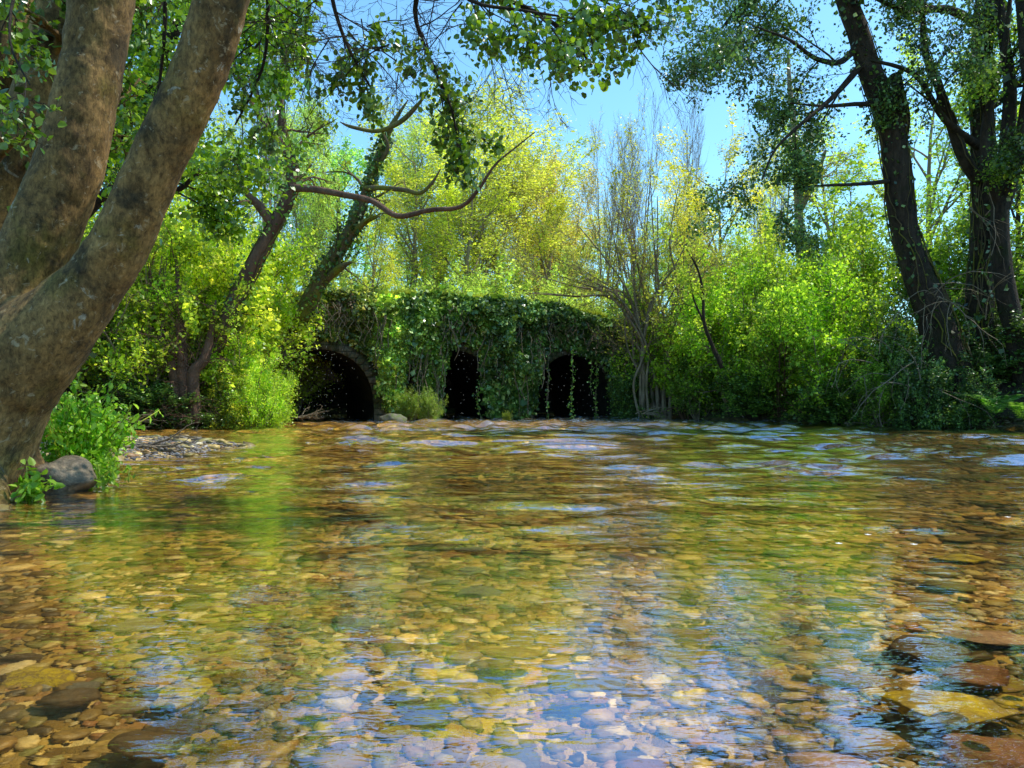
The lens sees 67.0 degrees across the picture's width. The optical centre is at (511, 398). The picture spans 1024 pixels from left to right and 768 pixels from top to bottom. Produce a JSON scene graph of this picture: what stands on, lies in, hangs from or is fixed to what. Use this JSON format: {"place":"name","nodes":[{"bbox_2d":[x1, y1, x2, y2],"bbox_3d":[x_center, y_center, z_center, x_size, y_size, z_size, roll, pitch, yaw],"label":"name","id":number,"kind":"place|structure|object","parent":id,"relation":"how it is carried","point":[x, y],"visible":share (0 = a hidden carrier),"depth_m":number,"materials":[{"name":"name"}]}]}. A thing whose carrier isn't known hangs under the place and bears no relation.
{"place":"outdoors","nodes":[
{"label":"outdoors","id":0,"kind":"place"},
{"bbox_2d":[285,359,553,411],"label":"bank","id":1,"kind":"structure","parent":0,"point":[337,399],"depth_m":25.05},
{"bbox_2d":[0,414,1023,767],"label":"water","id":2,"kind":"structure","parent":0,"point":[542,590],"depth_m":2.31,"materials":[{"name":"liquid"}]},
{"bbox_2d":[45,346,1023,462],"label":"ground","id":3,"kind":"structure","parent":0,"point":[338,412],"depth_m":17.91,"materials":[{"name":"soil"}]},
{"bbox_2d":[10,456,64,502],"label":"leafy plant","id":4,"kind":"object","parent":3,"relation":"on","point":[30,488],"visible":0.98,"depth_m":4.51,"materials":[{"name":"green plant"}]},
{"bbox_2d":[29,455,96,494],"bbox_3d":[-2.923,0.513,5.006,0.418,0.292,0.395,21,6,16],"label":"boulder","id":5,"kind":"object","parent":3,"relation":"on","point":[73,473],"visible":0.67,"depth_m":4.92,"materials":[{"name":"stone"}]},
{"bbox_2d":[0,0,185,230],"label":"ivy clad tree","id":6,"kind":"object","parent":3,"relation":"on","point":[46,18],"visible":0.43,"depth_m":6.14,"materials":[{"name":"green plant"}]},
{"bbox_2d":[40,389,145,468],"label":"leafy plant","id":7,"kind":"object","parent":3,"relation":"on","point":[89,434],"visible":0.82,"depth_m":5.33,"materials":[{"name":"green plant"}]},
{"bbox_2d":[52,451,134,489],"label":"leafy plant","id":8,"kind":"object","parent":3,"relation":"on","point":[105,475],"visible":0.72,"depth_m":5.13,"materials":[{"name":"green plant"}]},
{"bbox_2d":[40,363,163,460],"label":"leafy plant","id":9,"kind":"object","parent":3,"relation":"on","point":[74,386],"visible":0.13,"depth_m":5.55,"materials":[{"name":"green plant"}]},
{"bbox_2d":[77,181,170,389],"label":"bush","id":10,"kind":"object","parent":3,"relation":"on","point":[125,314],"visible":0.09,"depth_m":14.98,"materials":[{"name":"green plant"}]},
{"bbox_2d":[66,207,206,414],"bbox_3d":[-7.826,-1.845,15.592,3.258,4.681,3.021,0,0,-25],"label":"bush","id":11,"kind":"object","parent":3,"relation":"on","point":[153,347],"visible":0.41,"depth_m":15.37,"materials":[{"name":"green plant"}]},
{"bbox_2d":[77,368,203,426],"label":"bush","id":12,"kind":"object","parent":3,"relation":"on","point":[145,400],"visible":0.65,"depth_m":15.03,"materials":[{"name":"green plant"}]},
{"bbox_2d":[103,219,224,423],"bbox_3d":[-6.887,-1.510,15.046,2.363,4.586,2.384,0,0,0],"label":"bare shrub","id":13,"kind":"object","parent":3,"relation":"on","point":[183,355],"visible":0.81,"depth_m":15.39,"materials":[{"name":"brown plant"}]},
{"bbox_2d":[127,230,215,427],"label":"bare shrub","id":14,"kind":"object","parent":3,"relation":"on","point":[173,363],"visible":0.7,"depth_m":15.38,"materials":[{"name":"green plant"}]},
{"bbox_2d":[81,208,282,399],"bbox_3d":[-7.258,-1.765,16.555,4.828,5.077,2.981,0,0,-3],"label":"bush","id":15,"kind":"object","parent":3,"relation":"on","point":[227,274],"visible":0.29,"depth_m":16.11,"materials":[{"name":"green plant"}]},
{"bbox_2d":[85,166,287,358],"bbox_3d":[-7.990,-2.716,19.621,4.787,6.587,4.767,0,0,10],"label":"bush","id":16,"kind":"object","parent":3,"relation":"on","point":[177,202],"visible":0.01,"depth_m":18.15,"materials":[{"name":"green plant"}]},
{"bbox_2d":[144,377,240,428],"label":"bush","id":17,"kind":"object","parent":3,"relation":"on","point":[207,417],"visible":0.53,"depth_m":15.32,"materials":[{"name":"green plant"}]},
{"bbox_2d":[136,294,252,426],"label":"bare shrub","id":18,"kind":"object","parent":3,"relation":"on","point":[193,380],"visible":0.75,"depth_m":15.44,"materials":[{"name":"brown plant"}]},
{"bbox_2d":[80,0,326,255],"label":"leafy tree","id":19,"kind":"object","parent":3,"relation":"on","point":[220,221],"visible":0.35,"depth_m":8.99,"materials":[{"name":"green plant"}]},
{"bbox_2d":[122,221,291,405],"bbox_3d":[-7.159,-1.456,17.652,3.876,5.356,3.892,0,0,42],"label":"bush","id":20,"kind":"object","parent":3,"relation":"on","point":[277,329],"visible":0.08,"depth_m":16.87,"materials":[{"name":"green plant"}]},
{"bbox_2d":[171,107,253,260],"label":"tree","id":21,"kind":"object","parent":3,"relation":"on","point":[243,123],"visible":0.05,"depth_m":21.28,"materials":[{"name":"green plant"}]},
{"bbox_2d":[193,365,261,428],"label":"bush","id":22,"kind":"object","parent":3,"relation":"on","point":[232,405],"visible":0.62,"depth_m":15.68,"materials":[{"name":"green plant"}]},
{"bbox_2d":[149,185,325,375],"bbox_3d":[-6.508,-2.258,17.756,4.326,5.954,4.309,0,0,-11],"label":"bush","id":23,"kind":"object","parent":3,"relation":"on","point":[283,291],"visible":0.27,"depth_m":18.19,"materials":[{"name":"green plant"}]},
{"bbox_2d":[197,102,306,287],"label":"tree","id":24,"kind":"object","parent":3,"relation":"on","point":[252,207],"visible":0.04,"depth_m":26.72,"materials":[{"name":"green plant"}]},
{"bbox_2d":[193,299,314,427],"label":"bush","id":25,"kind":"object","parent":3,"relation":"on","point":[213,372],"visible":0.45,"depth_m":16.13,"materials":[{"name":"green plant"}]},
{"bbox_2d":[217,351,301,428],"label":"bush","id":26,"kind":"object","parent":3,"relation":"on","point":[273,411],"visible":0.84,"depth_m":15.79,"materials":[{"name":"green plant"}]},
{"bbox_2d":[230,0,301,287],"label":"bare tree","id":27,"kind":"object","parent":3,"relation":"on","point":[268,170],"visible":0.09,"depth_m":23.68,"materials":[{"name":"green plant"}]},
{"bbox_2d":[270,287,345,419],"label":"bush","id":28,"kind":"object","parent":3,"relation":"on","point":[304,390],"visible":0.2,"depth_m":22.92,"materials":[{"name":"green plant"}]},
{"bbox_2d":[250,84,374,291],"bbox_3d":[-8.210,-7.175,30.819,5.660,10.713,5.971,0,0,-43],"label":"tree","id":29,"kind":"object","parent":3,"relation":"on","point":[316,216],"visible":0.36,"depth_m":29.97,"materials":[{"name":"green plant"}]},
{"bbox_2d":[279,102,405,289],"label":"tree","id":30,"kind":"object","parent":3,"relation":"on","point":[351,154],"visible":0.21,"depth_m":40.06,"materials":[{"name":"green plant"}]},
{"bbox_2d":[153,0,534,403],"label":"ivy clad tree","id":31,"kind":"object","parent":3,"relation":"on","point":[274,223],"visible":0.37,"depth_m":15.94,"materials":[{"name":"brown plant"}]},
{"bbox_2d":[0,0,719,503],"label":"alder tree","id":32,"kind":"object","parent":3,"relation":"on","point":[62,292],"visible":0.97,"depth_m":4.65,"materials":[{"name":"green plant"}]},
{"bbox_2d":[292,87,440,329],"bbox_3d":[-3.590,-4.635,18.108,3.028,5.900,3.371,0,0,-22],"label":"ivy clad tree","id":33,"kind":"object","parent":3,"relation":"on","point":[332,266],"visible":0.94,"depth_m":18.50,"materials":[{"name":"green plant"}]},
{"bbox_2d":[320,146,423,290],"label":"tree","id":34,"kind":"object","parent":3,"relation":"on","point":[376,252],"visible":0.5,"depth_m":26.03,"materials":[{"name":"green plant"}]},
{"bbox_2d":[322,236,438,291],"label":"bush","id":35,"kind":"object","parent":3,"relation":"on","point":[385,283],"visible":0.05,"depth_m":26.70,"materials":[{"name":"green plant"}]},
{"bbox_2d":[393,386,424,420],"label":"bush","id":36,"kind":"object","parent":3,"relation":"on","point":[407,403],"visible":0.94,"depth_m":20.05,"materials":[{"name":"green plant"}]},
{"bbox_2d":[355,75,476,290],"bbox_3d":[-3.637,-6.876,30.281,4.367,10.662,5.517,0,0,3],"label":"tree","id":37,"kind":"object","parent":3,"relation":"on","point":[413,260],"visible":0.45,"depth_m":29.56,"materials":[{"name":"green plant"}]},
{"bbox_2d":[358,97,495,292],"bbox_3d":[-4.169,-8.346,37.707,9.150,12.992,8.673,0,0,41],"label":"tree","id":38,"kind":"object","parent":3,"relation":"on","point":[411,144],"visible":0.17,"depth_m":36.23,"materials":[{"name":"green plant"}]},
{"bbox_2d":[419,387,448,418],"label":"bush","id":39,"kind":"object","parent":3,"relation":"on","point":[430,409],"visible":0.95,"depth_m":19.88,"materials":[{"name":"green plant"}]},
{"bbox_2d":[412,240,527,298],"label":"bush","id":40,"kind":"object","parent":3,"relation":"on","point":[474,290],"visible":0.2,"depth_m":27.84,"materials":[{"name":"green plant"}]},
{"bbox_2d":[407,109,533,296],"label":"tree","id":41,"kind":"object","parent":3,"relation":"on","point":[492,204],"visible":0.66,"depth_m":28.68,"materials":[{"name":"green plant"}]},
{"bbox_2d":[263,327,682,420],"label":"stone bridge","id":42,"kind":"structure","parent":3,"relation":"on","point":[356,368],"depth_m":23.90,"materials":[{"name":"stone"}]},
{"bbox_2d":[273,285,383,384],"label":"ivy","id":43,"kind":"object","parent":42,"relation":"attached to","point":[359,331],"visible":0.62,"depth_m":20.45,"materials":[{"name":"green plant"}]},
{"bbox_2d":[326,290,364,339],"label":"dead ivy","id":44,"kind":"object","parent":42,"relation":"attached to","point":[340,313],"visible":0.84,"depth_m":20.33,"materials":[{"name":"brown plant"}]},
{"bbox_2d":[370,289,411,413],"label":"ivy","id":45,"kind":"object","parent":42,"relation":"hanging from","point":[389,359],"visible":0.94,"depth_m":20.69,"materials":[{"name":"green plant"}]},
{"bbox_2d":[412,290,444,418],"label":"ivy","id":46,"kind":"object","parent":42,"relation":"hanging from","point":[435,377],"visible":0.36,"depth_m":21.25,"materials":[{"name":"green plant"}]},
{"bbox_2d":[397,289,497,418],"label":"ivy","id":47,"kind":"object","parent":42,"relation":"hanging from","point":[466,315],"visible":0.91,"depth_m":21.29,"materials":[{"name":"green plant"}]},
{"bbox_2d":[290,286,609,317],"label":"grass","id":48,"kind":"structure","parent":42,"relation":"on","point":[405,291],"depth_m":21.68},
{"bbox_2d":[477,294,550,419],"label":"ivy","id":49,"kind":"object","parent":42,"relation":"attached to","point":[516,328],"visible":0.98,"depth_m":21.91,"materials":[{"name":"green plant"}]},
{"bbox_2d":[533,299,660,404],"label":"ivy","id":50,"kind":"object","parent":42,"relation":"attached to","point":[570,329],"visible":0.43,"depth_m":23.01,"materials":[{"name":"green plant"}]},
{"bbox_2d":[393,67,590,298],"bbox_3d":[-1.151,-7.934,33.193,9.540,12.127,10.065,0,0,-17],"label":"tree","id":51,"kind":"object","parent":3,"relation":"on","point":[519,183],"visible":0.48,"depth_m":32.41,"materials":[{"name":"green plant"}]},
{"bbox_2d":[2,416,1022,508],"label":"river pebbles","id":52,"kind":"object","parent":3,"relation":"on","point":[183,437],"visible":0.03,"depth_m":9.40,"materials":[{"name":"stone"}]},
{"bbox_2d":[41,436,237,459],"bbox_3d":[-5.228,0.532,8.748,3.975,0.214,5.138,0,0,0],"label":"gravel bar","id":53,"kind":"object","parent":52,"relation":"on","point":[195,448],"visible":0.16,"depth_m":8.62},
{"bbox_2d":[135,421,199,455],"bbox_3d":[-3.660,0.429,8.272,0.750,0.417,0.297,0,0,0],"label":"driftwood","id":54,"kind":"object","parent":53,"relation":"on","point":[153,445],"visible":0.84,"depth_m":8.25,"materials":[{"name":"wood"}]},
{"bbox_2d":[453,126,598,296],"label":"tree","id":55,"kind":"object","parent":3,"relation":"on","point":[578,142],"visible":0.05,"depth_m":43.81,"materials":[{"name":"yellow plant"}]},
{"bbox_2d":[40,372,1023,457],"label":"ground ivy","id":56,"kind":"object","parent":3,"relation":"on","point":[1006,379],"visible":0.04,"depth_m":15.88,"materials":[{"name":"green plant"}]},
{"bbox_2d":[470,136,605,298],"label":"tree","id":57,"kind":"object","parent":3,"relation":"on","point":[560,203],"visible":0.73,"depth_m":30.57,"materials":[{"name":"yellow plant"}]},
{"bbox_2d":[507,242,613,311],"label":"bush","id":58,"kind":"object","parent":3,"relation":"on","point":[549,297],"visible":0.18,"depth_m":28.41,"materials":[{"name":"green plant"}]},
{"bbox_2d":[492,140,631,306],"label":"tree","id":59,"kind":"object","parent":3,"relation":"on","point":[578,218],"visible":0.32,"depth_m":36.02,"materials":[{"name":"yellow plant"}]},
{"bbox_2d":[523,203,636,306],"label":"tree","id":60,"kind":"object","parent":3,"relation":"on","point":[587,255],"visible":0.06,"depth_m":49.77,"materials":[{"name":"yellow plant"}]},
{"bbox_2d":[577,89,660,316],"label":"bare tree","id":61,"kind":"object","parent":3,"relation":"on","point":[613,208],"visible":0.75,"depth_m":33.75,"materials":[{"name":"brown plant"}]},
{"bbox_2d":[480,121,770,419],"bbox_3d":[3.298,-3.727,22.400,8.540,9.046,4.232,0,0,0],"label":"willow","id":62,"kind":"object","parent":3,"relation":"on","point":[635,318],"visible":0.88,"depth_m":21.97,"materials":[{"name":"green plant"}]},
{"bbox_2d":[575,205,678,314],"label":"tree","id":63,"kind":"object","parent":3,"relation":"on","point":[603,261],"visible":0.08,"depth_m":46.82,"materials":[{"name":"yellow plant"}]},
{"bbox_2d":[592,260,670,324],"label":"bush","id":64,"kind":"object","parent":3,"relation":"on","point":[609,311],"visible":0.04,"depth_m":26.49,"materials":[{"name":"green plant"}]},
{"bbox_2d":[604,350,660,418],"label":"bush","id":65,"kind":"object","parent":3,"relation":"on","point":[623,398],"visible":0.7,"depth_m":22.32,"materials":[{"name":"green plant"}]},
{"bbox_2d":[602,66,682,295],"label":"bare tree","id":66,"kind":"object","parent":3,"relation":"on","point":[641,219],"visible":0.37,"depth_m":35.88,"materials":[{"name":"brown plant"}]},
{"bbox_2d":[617,181,720,323],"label":"tree","id":67,"kind":"object","parent":3,"relation":"on","point":[665,268],"visible":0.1,"depth_m":45.09,"materials":[{"name":"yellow plant"}]},
{"bbox_2d":[609,273,755,419],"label":"bush","id":68,"kind":"object","parent":3,"relation":"on","point":[660,369],"visible":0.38,"depth_m":21.42,"materials":[{"name":"green plant"}]},
{"bbox_2d":[655,80,711,272],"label":"bare tree","id":69,"kind":"object","parent":3,"relation":"on","point":[692,151],"visible":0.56,"depth_m":37.65,"materials":[{"name":"brown plant"}]},
{"bbox_2d":[647,138,725,333],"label":"tree","id":70,"kind":"object","parent":3,"relation":"on","point":[668,187],"visible":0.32,"depth_m":24.50,"materials":[{"name":"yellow plant"}]},
{"bbox_2d":[653,225,723,368],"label":"sapling","id":71,"kind":"object","parent":3,"relation":"on","point":[683,276],"visible":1,"depth_m":18.89,"materials":[{"name":"green plant"}]},
{"bbox_2d":[664,348,736,420],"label":"bush","id":72,"kind":"object","parent":3,"relation":"on","point":[687,396],"visible":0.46,"depth_m":20.83,"materials":[{"name":"green plant"}]},
{"bbox_2d":[652,101,788,282],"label":"tree","id":73,"kind":"object","parent":3,"relation":"on","point":[731,157],"visible":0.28,"depth_m":26.29,"materials":[{"name":"yellow plant"}]},
{"bbox_2d":[658,202,783,358],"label":"bush","id":74,"kind":"object","parent":3,"relation":"on","point":[729,249],"visible":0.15,"depth_m":24.30,"materials":[{"name":"green plant"}]},
{"bbox_2d":[669,245,785,409],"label":"bush","id":75,"kind":"object","parent":3,"relation":"on","point":[695,331],"visible":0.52,"depth_m":20.14,"materials":[{"name":"green plant"}]},
{"bbox_2d":[699,351,805,420],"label":"bush","id":76,"kind":"object","parent":3,"relation":"on","point":[751,394],"visible":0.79,"depth_m":19.12,"materials":[{"name":"green plant"}]},
{"bbox_2d":[729,102,792,254],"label":"bare tree","id":77,"kind":"object","parent":3,"relation":"on","point":[774,210],"visible":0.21,"depth_m":35.92,"materials":[{"name":"green plant"}]},
{"bbox_2d":[735,101,824,276],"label":"tree","id":78,"kind":"object","parent":3,"relation":"on","point":[780,189],"visible":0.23,"depth_m":32.64,"materials":[{"name":"green plant"}]},
{"bbox_2d":[728,270,832,420],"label":"bush","id":79,"kind":"object","parent":3,"relation":"on","point":[778,358],"visible":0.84,"depth_m":18.34,"materials":[{"name":"green plant"}]},
{"bbox_2d":[726,190,863,328],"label":"bush","id":80,"kind":"object","parent":3,"relation":"on","point":[770,223],"visible":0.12,"depth_m":22.48,"materials":[{"name":"green plant"}]},
{"bbox_2d":[756,29,865,264],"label":"slim tree","id":81,"kind":"object","parent":3,"relation":"on","point":[824,151],"visible":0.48,"depth_m":23.88,"materials":[{"name":"green plant"}]},
{"bbox_2d":[651,0,987,408],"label":"leaning tree","id":82,"kind":"object","parent":3,"relation":"on","point":[916,264],"visible":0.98,"depth_m":15.86,"materials":[{"name":"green plant"}]},
{"bbox_2d":[872,261,1023,386],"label":"dead vine","id":83,"kind":"object","parent":82,"relation":"hanging from","point":[934,307],"visible":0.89,"depth_m":15.74,"materials":[{"name":"brown plant"}]},
{"bbox_2d":[780,352,877,425],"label":"bush","id":84,"kind":"object","parent":3,"relation":"on","point":[830,408],"visible":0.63,"depth_m":17.29,"materials":[{"name":"green plant"}]},
{"bbox_2d":[768,174,903,375],"bbox_3d":[9.178,-3.255,21.368,3.595,5.571,3.878,0,0,37],"label":"bush","id":85,"kind":"object","parent":3,"relation":"on","point":[863,234],"visible":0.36,"depth_m":20.85,"materials":[{"name":"green plant"}]},
{"bbox_2d":[770,223,916,416],"bbox_3d":[7.391,-1.709,17.995,2.927,4.536,3.157,0,0,-9],"label":"bush","id":86,"kind":"object","parent":3,"relation":"on","point":[822,331],"visible":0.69,"depth_m":17.42,"materials":[{"name":"green plant"}]},
{"bbox_2d":[758,84,938,291],"bbox_3d":[9.950,-5.338,23.550,4.425,9.153,5.591,0,0,-18],"label":"tree","id":87,"kind":"object","parent":3,"relation":"on","point":[831,203],"visible":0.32,"depth_m":24.11,"materials":[{"name":"green plant"}]},
{"bbox_2d":[827,333,914,426],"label":"bush","id":88,"kind":"object","parent":3,"relation":"on","point":[885,404],"visible":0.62,"depth_m":16.53,"materials":[{"name":"green plant"}]},
{"bbox_2d":[829,275,924,414],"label":"bush","id":89,"kind":"object","parent":3,"relation":"on","point":[890,328],"visible":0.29,"depth_m":16.82,"materials":[{"name":"green plant"}]},
{"bbox_2d":[765,0,1023,380],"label":"ivy clad tree","id":90,"kind":"object","parent":3,"relation":"on","point":[977,230],"visible":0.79,"depth_m":15.84,"materials":[{"name":"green plant"}]},
{"bbox_2d":[825,336,995,428],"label":"dead vine","id":91,"kind":"object","parent":3,"relation":"on","point":[883,383],"visible":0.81,"depth_m":15.56,"materials":[{"name":"wood"}]},
{"bbox_2d":[865,183,969,346],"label":"bush","id":92,"kind":"object","parent":3,"relation":"on","point":[945,249],"visible":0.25,"depth_m":20.20,"materials":[{"name":"green plant"}]},
{"bbox_2d":[824,8,1018,287],"bbox_3d":[12.698,-6.954,24.356,6.474,12.472,5.124,0,0,-28],"label":"tree","id":93,"kind":"object","parent":3,"relation":"on","point":[958,187],"visible":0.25,"depth_m":24.24,"materials":[{"name":"green plant"}]},
{"bbox_2d":[869,326,989,429],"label":"bush","id":94,"kind":"object","parent":3,"relation":"on","point":[916,411],"visible":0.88,"depth_m":15.62,"materials":[{"name":"green plant"}]},
{"bbox_2d":[897,312,997,382],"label":"bush","id":95,"kind":"object","parent":3,"relation":"on","point":[974,339],"visible":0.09,"depth_m":16.29,"materials":[{"name":"green plant"}]},
{"bbox_2d":[932,358,1003,429],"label":"bush","id":96,"kind":"object","parent":3,"relation":"on","point":[981,390],"visible":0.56,"depth_m":15.39,"materials":[{"name":"green plant"}]},
{"bbox_2d":[935,0,1023,385],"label":"slim tree","id":97,"kind":"object","parent":3,"relation":"on","point":[1005,291],"visible":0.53,"depth_m":15.84,"materials":[{"name":"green plant"}]},
{"bbox_2d":[966,187,1022,268],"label":"dead vine","id":98,"kind":"object","parent":97,"relation":"hanging from","point":[972,210],"visible":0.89,"depth_m":15.75,"materials":[{"name":"brown plant"}]},
{"bbox_2d":[942,198,1023,347],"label":"bush","id":99,"kind":"object","parent":3,"relation":"on","point":[1017,255],"visible":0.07,"depth_m":19.70,"materials":[{"name":"green plant"}]},
{"bbox_2d":[942,82,1023,296],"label":"tree","id":100,"kind":"object","parent":3,"relation":"on","point":[1018,204],"visible":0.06,"depth_m":22.17,"materials":[{"name":"green plant"}]},
{"bbox_2d":[949,336,1023,387],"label":"bush","id":101,"kind":"object","parent":3,"relation":"on","point":[993,359],"visible":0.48,"depth_m":16.16,"materials":[{"name":"green plant"}]},
{"bbox_2d":[955,394,1023,413],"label":"fern","id":102,"kind":"object","parent":3,"relation":"on","point":[995,408],"visible":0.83,"depth_m":14.89,"materials":[{"name":"green plant"}]},
{"bbox_2d":[981,0,1023,192],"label":"slim tree","id":103,"kind":"object","parent":3,"relation":"on","point":[1014,143],"visible":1,"depth_m":14.93,"materials":[{"name":"green plant"}]},
{"bbox_2d":[981,301,1023,374],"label":"bush","id":104,"kind":"object","parent":3,"relation":"on","point":[1001,333],"visible":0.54,"depth_m":15.93,"materials":[{"name":"green plant"}]},
{"bbox_2d":[983,401,1023,419],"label":"grass","id":105,"kind":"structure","parent":3,"relation":"on","point":[1015,405],"depth_m":14.35,"materials":[{"name":"green plant"}]},
{"bbox_2d":[93,0,1023,333],"label":"sky","id":106,"kind":"structure","parent":0,"point":[618,99],"materials":[{"name":"blue"}]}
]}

